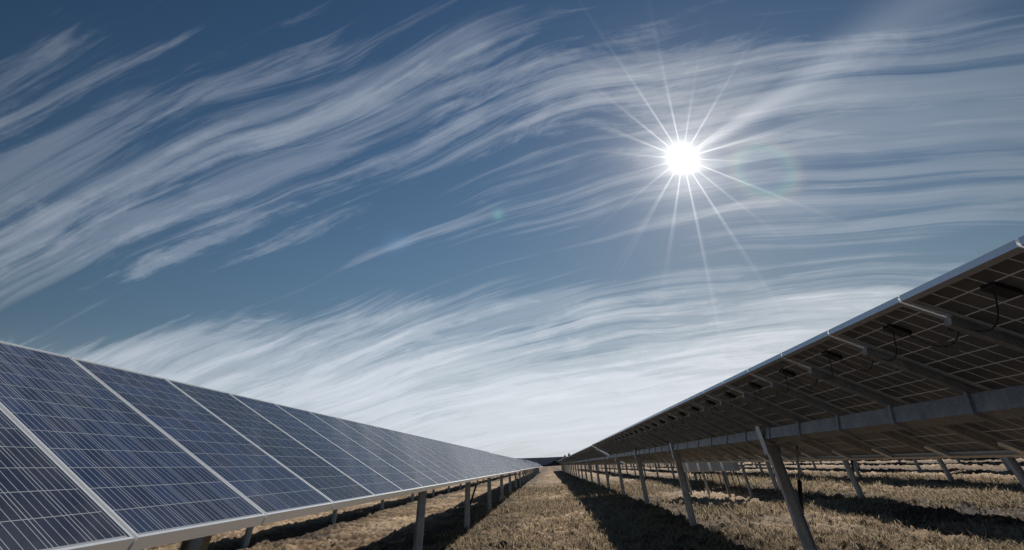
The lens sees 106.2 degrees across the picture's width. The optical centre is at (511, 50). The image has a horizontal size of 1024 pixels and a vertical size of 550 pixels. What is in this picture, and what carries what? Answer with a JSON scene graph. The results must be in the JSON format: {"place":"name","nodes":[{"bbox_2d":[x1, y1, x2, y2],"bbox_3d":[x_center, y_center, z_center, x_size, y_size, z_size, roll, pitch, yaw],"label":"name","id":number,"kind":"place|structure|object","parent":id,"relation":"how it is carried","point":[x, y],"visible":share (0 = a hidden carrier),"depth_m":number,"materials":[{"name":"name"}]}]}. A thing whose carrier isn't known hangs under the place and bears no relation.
{"place":"outdoors","nodes":[
{"label":"outdoors","id":0,"kind":"place"},
{"bbox_2d":[0,0,1023,457],"label":"sky","id":1,"kind":"structure","parent":0,"point":[509,228],"materials":[{"name":"blue"}]},
{"bbox_2d":[517,456,567,464],"bbox_3d":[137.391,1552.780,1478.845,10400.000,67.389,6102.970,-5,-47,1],"label":"ridge","id":2,"kind":"structure","parent":0,"point":[544,461],"depth_m":3554.68,"materials":[{"name":"grey"}]},
{"bbox_2d":[142,457,1023,549],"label":"field ground","id":3,"kind":"structure","parent":0,"point":[390,525],"depth_m":12.54,"materials":[{"name":"brown plant"}]},
{"bbox_2d":[179,463,538,549],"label":"support posts","id":4,"kind":"object","parent":3,"relation":"on","point":[201,543],"visible":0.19,"depth_m":7.66,"materials":[{"name":"grey metal"}]},
{"bbox_2d":[0,341,519,549],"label":"solar panel table","id":5,"kind":"object","parent":4,"relation":"on","point":[95,456],"visible":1,"depth_m":2.31,"materials":[{"name":"blue glass"}]},
{"bbox_2d":[491,453,536,470],"bbox_3d":[0.961,39.815,36.974,1.960,0.228,44.628,12,-45,17],"label":"solar panel table","id":6,"kind":"object","parent":4,"relation":"on","point":[520,464],"visible":0.93,"depth_m":28.41,"materials":[{"name":"blue glass"}]},
{"bbox_2d":[523,459,540,467],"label":"solar panel table","id":7,"kind":"object","parent":4,"relation":"on","point":[534,464],"visible":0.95,"depth_m":61.55,"materials":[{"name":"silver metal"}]},
{"bbox_2d":[241,474,512,548],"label":"support posts","id":8,"kind":"object","parent":3,"relation":"on","point":[247,537],"depth_m":14.96,"materials":[{"name":"grey metal"}]},
{"bbox_2d":[408,469,1023,549],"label":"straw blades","id":9,"kind":"object","parent":3,"relation":"on","point":[954,545],"visible":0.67,"depth_m":10.20,"materials":[{"name":"brown plant"}]},
{"bbox_2d":[682,462,753,497],"bbox_3d":[7.778,16.846,15.698,0.780,1.927,4.300,10,-49,-13],"label":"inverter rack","id":10,"kind":"object","parent":3,"relation":"on","point":[722,467],"visible":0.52,"depth_m":15.17,"materials":[{"name":"metal"}]},
{"bbox_2d":[612,458,953,481],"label":"support posts","id":11,"kind":"object","parent":3,"relation":"on","point":[945,469],"visible":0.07,"depth_m":19.09,"materials":[{"name":"grey metal"}]},
{"bbox_2d":[561,385,1023,549],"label":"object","id":12,"kind":"object","parent":3,"relation":"on","point":[1002,403],"visible":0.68,"depth_m":4.95,"materials":[{"name":"grey metal"}]},
{"bbox_2d":[560,456,579,464],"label":"solar panel table","id":13,"kind":"object","parent":12,"relation":"on","point":[565,459],"visible":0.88,"depth_m":62.85,"materials":[{"name":"black glass"}]},
{"bbox_2d":[567,445,625,464],"bbox_3d":[6.889,39.349,36.898,1.960,0.228,44.628,13,-44,18],"label":"solar panel table","id":14,"kind":"object","parent":12,"relation":"on","point":[590,452],"visible":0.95,"depth_m":27.50,"materials":[{"name":"black glass"}]},
{"bbox_2d":[592,235,1023,463],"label":"solar panel table","id":15,"kind":"object","parent":12,"relation":"on","point":[958,331],"visible":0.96,"depth_m":3.61,"materials":[{"name":"black glass"}]},
{"bbox_2d":[587,457,1023,498],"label":"support posts","id":16,"kind":"object","parent":3,"relation":"on","point":[1015,467],"visible":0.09,"depth_m":11.93,"materials":[{"name":"grey metal"}]},
{"bbox_2d":[664,458,960,464],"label":"support posts","id":17,"kind":"object","parent":3,"relation":"on","point":[957,459],"depth_m":29.89,"materials":[{"name":"grey metal"}]},
{"bbox_2d":[630,457,1011,470],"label":"support posts","id":18,"kind":"object","parent":3,"relation":"on","point":[919,467],"depth_m":22.29,"materials":[{"name":"grey metal"}]},
{"bbox_2d":[250,464,1023,549],"bbox_3d":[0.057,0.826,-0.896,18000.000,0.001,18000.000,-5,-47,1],"label":"ground","id":19,"kind":"structure","parent":0,"point":[559,468],"depth_m":179.35,"materials":[{"name":"brown plant"}]},
{"bbox_2d":[541,453,573,466],"bbox_3d":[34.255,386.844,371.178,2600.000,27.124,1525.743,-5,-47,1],"label":"tree line","id":20,"kind":"object","parent":19,"relation":"on","point":[554,463],"visible":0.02,"depth_m":882.93,"materials":[{"name":"green plant"}]}
]}

